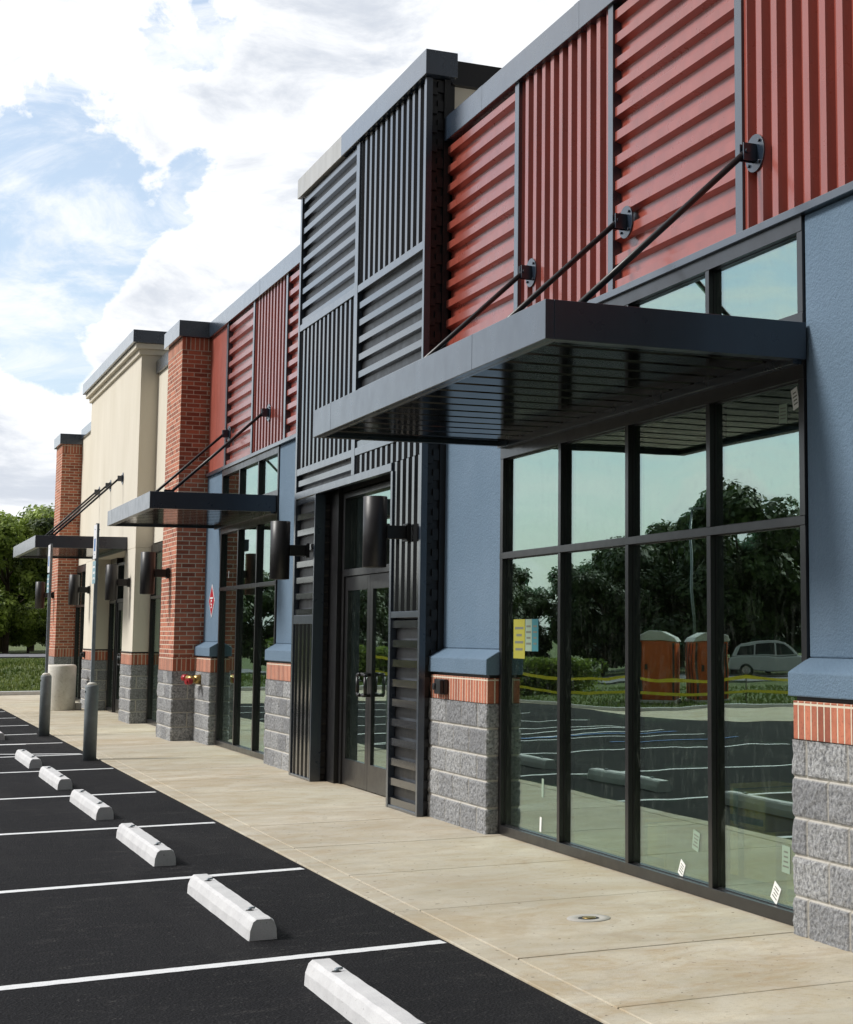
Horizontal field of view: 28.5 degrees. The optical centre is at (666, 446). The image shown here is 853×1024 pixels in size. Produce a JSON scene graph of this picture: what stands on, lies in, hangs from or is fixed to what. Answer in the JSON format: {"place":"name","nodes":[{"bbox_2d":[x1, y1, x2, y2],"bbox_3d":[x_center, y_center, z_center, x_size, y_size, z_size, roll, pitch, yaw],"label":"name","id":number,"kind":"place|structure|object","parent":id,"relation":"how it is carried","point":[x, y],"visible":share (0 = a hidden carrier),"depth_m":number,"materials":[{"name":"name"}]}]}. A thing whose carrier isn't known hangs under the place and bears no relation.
{"place":"outdoors","nodes":[
{"label":"outdoors","id":0,"kind":"place"},
{"bbox_2d":[0,657,44,690],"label":"grass","id":1,"kind":"structure","parent":0,"point":[4,664],"depth_m":48.90,"materials":[{"name":"green plant"}]},
{"bbox_2d":[0,642,45,689],"bbox_3d":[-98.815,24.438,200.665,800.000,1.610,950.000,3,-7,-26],"label":"ground","id":2,"kind":"structure","parent":0,"point":[38,648],"depth_m":80.27,"materials":[{"name":"green plant"}]},
{"bbox_2d":[0,691,39,695],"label":"kerb","id":3,"kind":"structure","parent":2,"relation":"on","point":[19,692],"depth_m":42.59,"materials":[{"name":"grey concrete"}]},
{"bbox_2d":[0,539,46,651],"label":"leafy tree","id":4,"kind":"object","parent":2,"relation":"on","point":[26,604],"visible":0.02,"depth_m":82.46,"materials":[{"name":"green plant"}]},
{"bbox_2d":[0,504,54,653],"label":"leafy tree","id":5,"kind":"object","parent":2,"relation":"on","point":[14,587],"visible":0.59,"depth_m":75.13,"materials":[{"name":"green plant"}]},
{"bbox_2d":[2,503,53,650],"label":"leafy tree","id":6,"kind":"object","parent":2,"relation":"on","point":[31,648],"visible":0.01,"depth_m":85.49,"materials":[{"name":"green plant"}]},
{"bbox_2d":[3,513,53,577],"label":"leafy tree","id":7,"kind":"object","parent":2,"relation":"on","point":[45,525],"visible":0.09,"depth_m":74.65,"materials":[{"name":"green plant"}]},
{"bbox_2d":[9,596,50,652],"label":"leafy tree","id":8,"kind":"object","parent":2,"relation":"on","point":[27,637],"visible":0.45,"depth_m":78.00,"materials":[{"name":"green plant"}]},
{"bbox_2d":[0,654,45,657],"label":"road","id":9,"kind":"structure","parent":0,"point":[22,655],"depth_m":66.35,"materials":[{"name":"grey asphalt"}]},
{"bbox_2d":[75,703,81,709],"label":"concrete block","id":10,"kind":"structure","parent":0,"point":[78,706],"depth_m":34.45,"materials":[{"name":"grey concrete"}]},
{"bbox_2d":[0,0,578,519],"label":"sky","id":11,"kind":"structure","parent":0,"point":[154,154],"materials":[{"name":"white"}]},
{"bbox_2d":[0,709,602,1023],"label":"parking lot","id":12,"kind":"structure","parent":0,"point":[64,933],"depth_m":8.98,"materials":[{"name":"black asphalt"}]},
{"bbox_2d":[0,731,4,739],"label":"wheel stop","id":13,"kind":"object","parent":12,"relation":"on","point":[2,736],"visible":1,"depth_m":25.01,"materials":[{"name":"white concrete"}]},
{"bbox_2d":[15,749,41,768],"bbox_3d":[-8.011,3.905,20.670,0.158,0.131,1.830,3,-7,-26],"label":"wheel stop","id":14,"kind":"object","parent":12,"relation":"on","point":[27,759],"visible":1,"depth_m":20.24,"materials":[{"name":"white concrete"}]},
{"bbox_2d":[38,544,52,736],"bbox_3d":[-9.818,3.058,26.124,0.166,3.032,0.289,0,-6,-4],"label":"sign bollard","id":15,"kind":"object","parent":12,"relation":"on","point":[45,702],"visible":1,"depth_m":26.00,"materials":[{"name":"metal"}]},
{"bbox_2d":[39,766,71,789],"bbox_3d":[-6.670,3.599,17.970,0.158,0.131,1.830,3,-7,-26],"label":"wheel stop","id":16,"kind":"object","parent":12,"relation":"on","point":[54,778],"visible":1,"depth_m":17.55,"materials":[{"name":"white concrete"}]},
{"bbox_2d":[83,523,99,760],"bbox_3d":[-7.384,2.505,21.223,0.166,3.032,0.289,0,-6,-4],"label":"sign bollard","id":17,"kind":"object","parent":12,"relation":"on","point":[90,720],"visible":1,"depth_m":21.09,"materials":[{"name":"metal"}]},
{"bbox_2d":[70,789,113,819],"bbox_3d":[-5.317,3.288,15.210,0.158,0.131,1.830,3,-7,-26],"label":"wheel stop","id":18,"kind":"object","parent":12,"relation":"on","point":[91,806],"visible":1,"depth_m":14.85,"materials":[{"name":"white concrete"}]},
{"bbox_2d":[116,823,175,866],"bbox_3d":[-3.921,2.967,12.371,0.158,0.131,1.830,3,-7,-26],"label":"wheel stop","id":19,"kind":"object","parent":12,"relation":"on","point":[149,848],"visible":1,"depth_m":12.03,"materials":[{"name":"white concrete"}]},
{"bbox_2d":[0,711,445,989],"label":"parking lines","id":20,"kind":"object","parent":12,"relation":"on","point":[111,976],"visible":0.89,"depth_m":8.48,"materials":[{"name":"paint"}]},
{"bbox_2d":[187,874,276,940],"bbox_3d":[-2.548,2.653,9.587,0.158,0.131,1.830,3,-7,-26],"label":"wheel stop","id":21,"kind":"object","parent":12,"relation":"on","point":[245,919],"visible":1,"depth_m":9.27,"materials":[{"name":"white concrete"}]},
{"bbox_2d":[2,708,646,1023],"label":"kerb strip","id":22,"kind":"object","parent":12,"relation":"on","point":[588,1004],"visible":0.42,"depth_m":9.40,"materials":[{"name":"beige concrete"}]},
{"bbox_2d":[304,958,424,1023],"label":"wheel stop","id":23,"kind":"object","parent":12,"relation":"on","point":[348,995],"visible":1,"depth_m":7.05,"materials":[{"name":"white concrete"}]},
{"bbox_2d":[0,695,852,1023],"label":"sidewalk","id":24,"kind":"structure","parent":0,"point":[652,953],"depth_m":9.97,"materials":[{"name":"concrete"}]},
{"bbox_2d":[48,664,76,710],"bbox_3d":[-12.643,5.027,34.379,0.590,0.940,0.590,3,-7,-26],"label":"concrete cylinder","id":25,"kind":"object","parent":24,"relation":"on","point":[63,689],"visible":0.85,"depth_m":34.14,"materials":[{"name":"beige concrete"}]},
{"bbox_2d":[13,0,852,952],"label":"commercial building","id":26,"kind":"structure","parent":24,"relation":"on","point":[549,328],"depth_m":12.28,"materials":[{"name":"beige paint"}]},
{"bbox_2d":[35,582,53,608],"bbox_3d":[-15.110,3.610,40.012,0.420,0.646,0.214,3,-7,-26],"label":"wall lamp","id":27,"kind":"object","parent":26,"relation":"attached to","point":[41,595],"visible":1,"depth_m":39.89,"materials":[{"name":"metal"}]},
{"bbox_2d":[68,574,89,604],"bbox_3d":[-12.499,3.048,35.043,0.420,0.646,0.214,3,-7,-26],"label":"wall lamp","id":28,"kind":"object","parent":26,"relation":"attached to","point":[75,589],"visible":1,"depth_m":34.92,"materials":[{"name":"metal"}]},
{"bbox_2d":[74,565,85,701],"bbox_3d":[-13.446,4.325,38.124,0.127,3.168,3.150,3,-7,-26],"label":"storefront window","id":29,"kind":"structure","parent":26,"relation":"in","point":[81,570],"depth_m":38.87,"materials":[{"name":"metal"}]},
{"bbox_2d":[105,564,129,599],"bbox_3d":[-9.964,2.466,29.892,0.420,0.646,0.214,3,-7,-26],"label":"wall lamp","id":30,"kind":"object","parent":26,"relation":"attached to","point":[113,582],"visible":1,"depth_m":29.77,"materials":[{"name":"metal"}]},
{"bbox_2d":[146,542,162,725],"bbox_3d":[-8.481,3.185,28.032,0.127,3.168,3.340,3,-7,-26],"label":"storefront window","id":31,"kind":"structure","parent":26,"relation":"in","point":[155,599],"depth_m":29.17,"materials":[{"name":"glass"}]},
{"bbox_2d":[140,552,169,593],"bbox_3d":[-7.829,1.936,25.189,0.420,0.646,0.214,3,-7,-26],"label":"wall lamp","id":32,"kind":"object","parent":26,"relation":"attached to","point":[149,572],"visible":1,"depth_m":25.07,"materials":[{"name":"metal"}]},
{"bbox_2d":[181,674,200,684],"bbox_3d":[-6.986,3.427,24.237,0.263,0.150,0.413,3,-7,-26],"label":"fire connection","id":33,"kind":"object","parent":26,"relation":"attached to","point":[187,679],"visible":1,"depth_m":24.22,"materials":[{"name":"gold metal"}]},
{"bbox_2d":[209,584,214,617],"bbox_3d":[-6.738,2.288,24.398,0.009,0.500,0.450,3,-7,-26],"label":"diamond sign","id":34,"kind":"object","parent":26,"relation":"attached to","point":[211,601],"visible":1,"depth_m":24.37,"materials":[{"name":"red metal"}]},
{"bbox_2d":[215,446,280,759],"bbox_3d":[-5.640,2.140,22.277,0.127,3.953,3.620,3,-7,-26],"label":"storefront window","id":35,"kind":"structure","parent":26,"relation":"in","point":[247,613],"depth_m":22.34,"materials":[{"name":"glass"}]},
{"bbox_2d":[269,521,309,579],"bbox_3d":[-4.179,1.151,18.246,0.420,0.646,0.214,3,-7,-26],"label":"wall lamp","id":36,"kind":"object","parent":26,"relation":"attached to","point":[282,550],"visible":1,"depth_m":18.12,"materials":[{"name":"metal"}]},
{"bbox_2d":[362,496,410,567],"bbox_3d":[-2.541,0.775,14.916,0.420,0.646,0.214,3,-7,-26],"label":"wall lamp","id":37,"kind":"object","parent":26,"relation":"attached to","point":[378,531],"visible":1,"depth_m":14.79,"materials":[{"name":"metal"}]},
{"bbox_2d":[432,679,447,694],"bbox_3d":[-1.976,2.083,14.296,0.070,0.130,0.280,3,-7,-26],"label":"hose outlet","id":38,"kind":"object","parent":26,"relation":"attached to","point":[439,686],"visible":1,"depth_m":14.18,"materials":[{"name":"black metal"}]},
{"bbox_2d":[513,619,524,658],"bbox_3d":[-1.175,1.532,13.117,0.002,0.310,0.250,3,-7,-26],"label":"poster","id":39,"kind":"object","parent":26,"relation":"attached to","point":[519,641],"visible":1,"depth_m":13.11,"materials":[{"name":"yellow paper"}]},
{"bbox_2d":[525,619,531,650],"bbox_3d":[-1.085,1.481,12.937,0.002,0.250,0.140,3,-7,-26],"label":"sticker","id":40,"kind":"object","parent":26,"relation":"attached to","point":[528,634],"visible":1,"depth_m":12.94,"materials":[{"name":"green paper"}]},
{"bbox_2d":[532,619,537,650],"bbox_3d":[-1.023,1.467,12.812,0.002,0.250,0.132,3,-7,-26],"label":"sticker","id":41,"kind":"object","parent":26,"relation":"attached to","point":[534,634],"visible":1,"depth_m":12.81,"materials":[{"name":"teal paper"}]},
{"bbox_2d":[541,779,543,797],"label":"sticker","id":42,"kind":"object","parent":26,"relation":"attached to","point":[542,788],"visible":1,"depth_m":12.52,"materials":[{"name":"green paper"}]},
{"bbox_2d":[497,215,811,925],"bbox_3d":[-0.243,0.901,11.306,0.127,3.953,4.858,3,-7,-26],"label":"storefront window","id":43,"kind":"structure","parent":26,"relation":"in","point":[659,554],"depth_m":10.67,"materials":[{"name":"glass"}]},
{"bbox_2d":[678,859,685,875],"bbox_3d":[0.094,2.663,10.387,0.002,0.121,0.109,3,-7,-26],"label":"sticker","id":44,"kind":"object","parent":26,"relation":"attached to","point":[682,865],"visible":1,"depth_m":10.39,"materials":[{"name":"paper"}]},
{"bbox_2d":[692,830,699,851],"bbox_3d":[0.181,2.449,10.230,0.002,0.136,0.113,3,-7,-26],"label":"sticker","id":45,"kind":"object","parent":26,"relation":"attached to","point":[695,840],"visible":1,"depth_m":10.23,"materials":[{"name":"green paper"}]},
{"bbox_2d":[770,881,780,903],"bbox_3d":[0.617,2.528,9.327,0.002,0.135,0.124,3,-7,-26],"label":"sticker","id":46,"kind":"object","parent":26,"relation":"attached to","point":[775,892],"visible":1,"depth_m":9.32,"materials":[{"name":"paper"}]},
{"bbox_2d":[779,403,786,423],"bbox_3d":[0.671,-0.190,9.503,0.002,0.113,0.094,3,-7,-26],"label":"sticker","id":47,"kind":"object","parent":26,"relation":"attached to","point":[782,413],"visible":1,"depth_m":9.50,"materials":[{"name":"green paper"}]},
{"bbox_2d":[782,845,789,873],"bbox_3d":[0.669,2.317,9.242,0.002,0.155,0.098,3,-7,-26],"label":"sticker","id":48,"kind":"object","parent":26,"relation":"attached to","point":[785,859],"visible":1,"depth_m":9.24,"materials":[{"name":"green paper"}]},
{"bbox_2d":[791,387,798,409],"bbox_3d":[0.732,-0.273,9.386,0.002,0.133,0.097,3,-7,-26],"label":"sticker","id":49,"kind":"object","parent":26,"relation":"attached to","point":[794,394],"visible":1,"depth_m":9.39,"materials":[{"name":"paper"}]},
{"bbox_2d":[567,914,610,921],"bbox_3d":[-0.442,2.667,9.328,0.250,0.008,0.250,3,-7,-26],"label":"cleanout cover","id":50,"kind":"object","parent":24,"relation":"on","point":[588,918],"visible":1,"depth_m":9.31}
]}

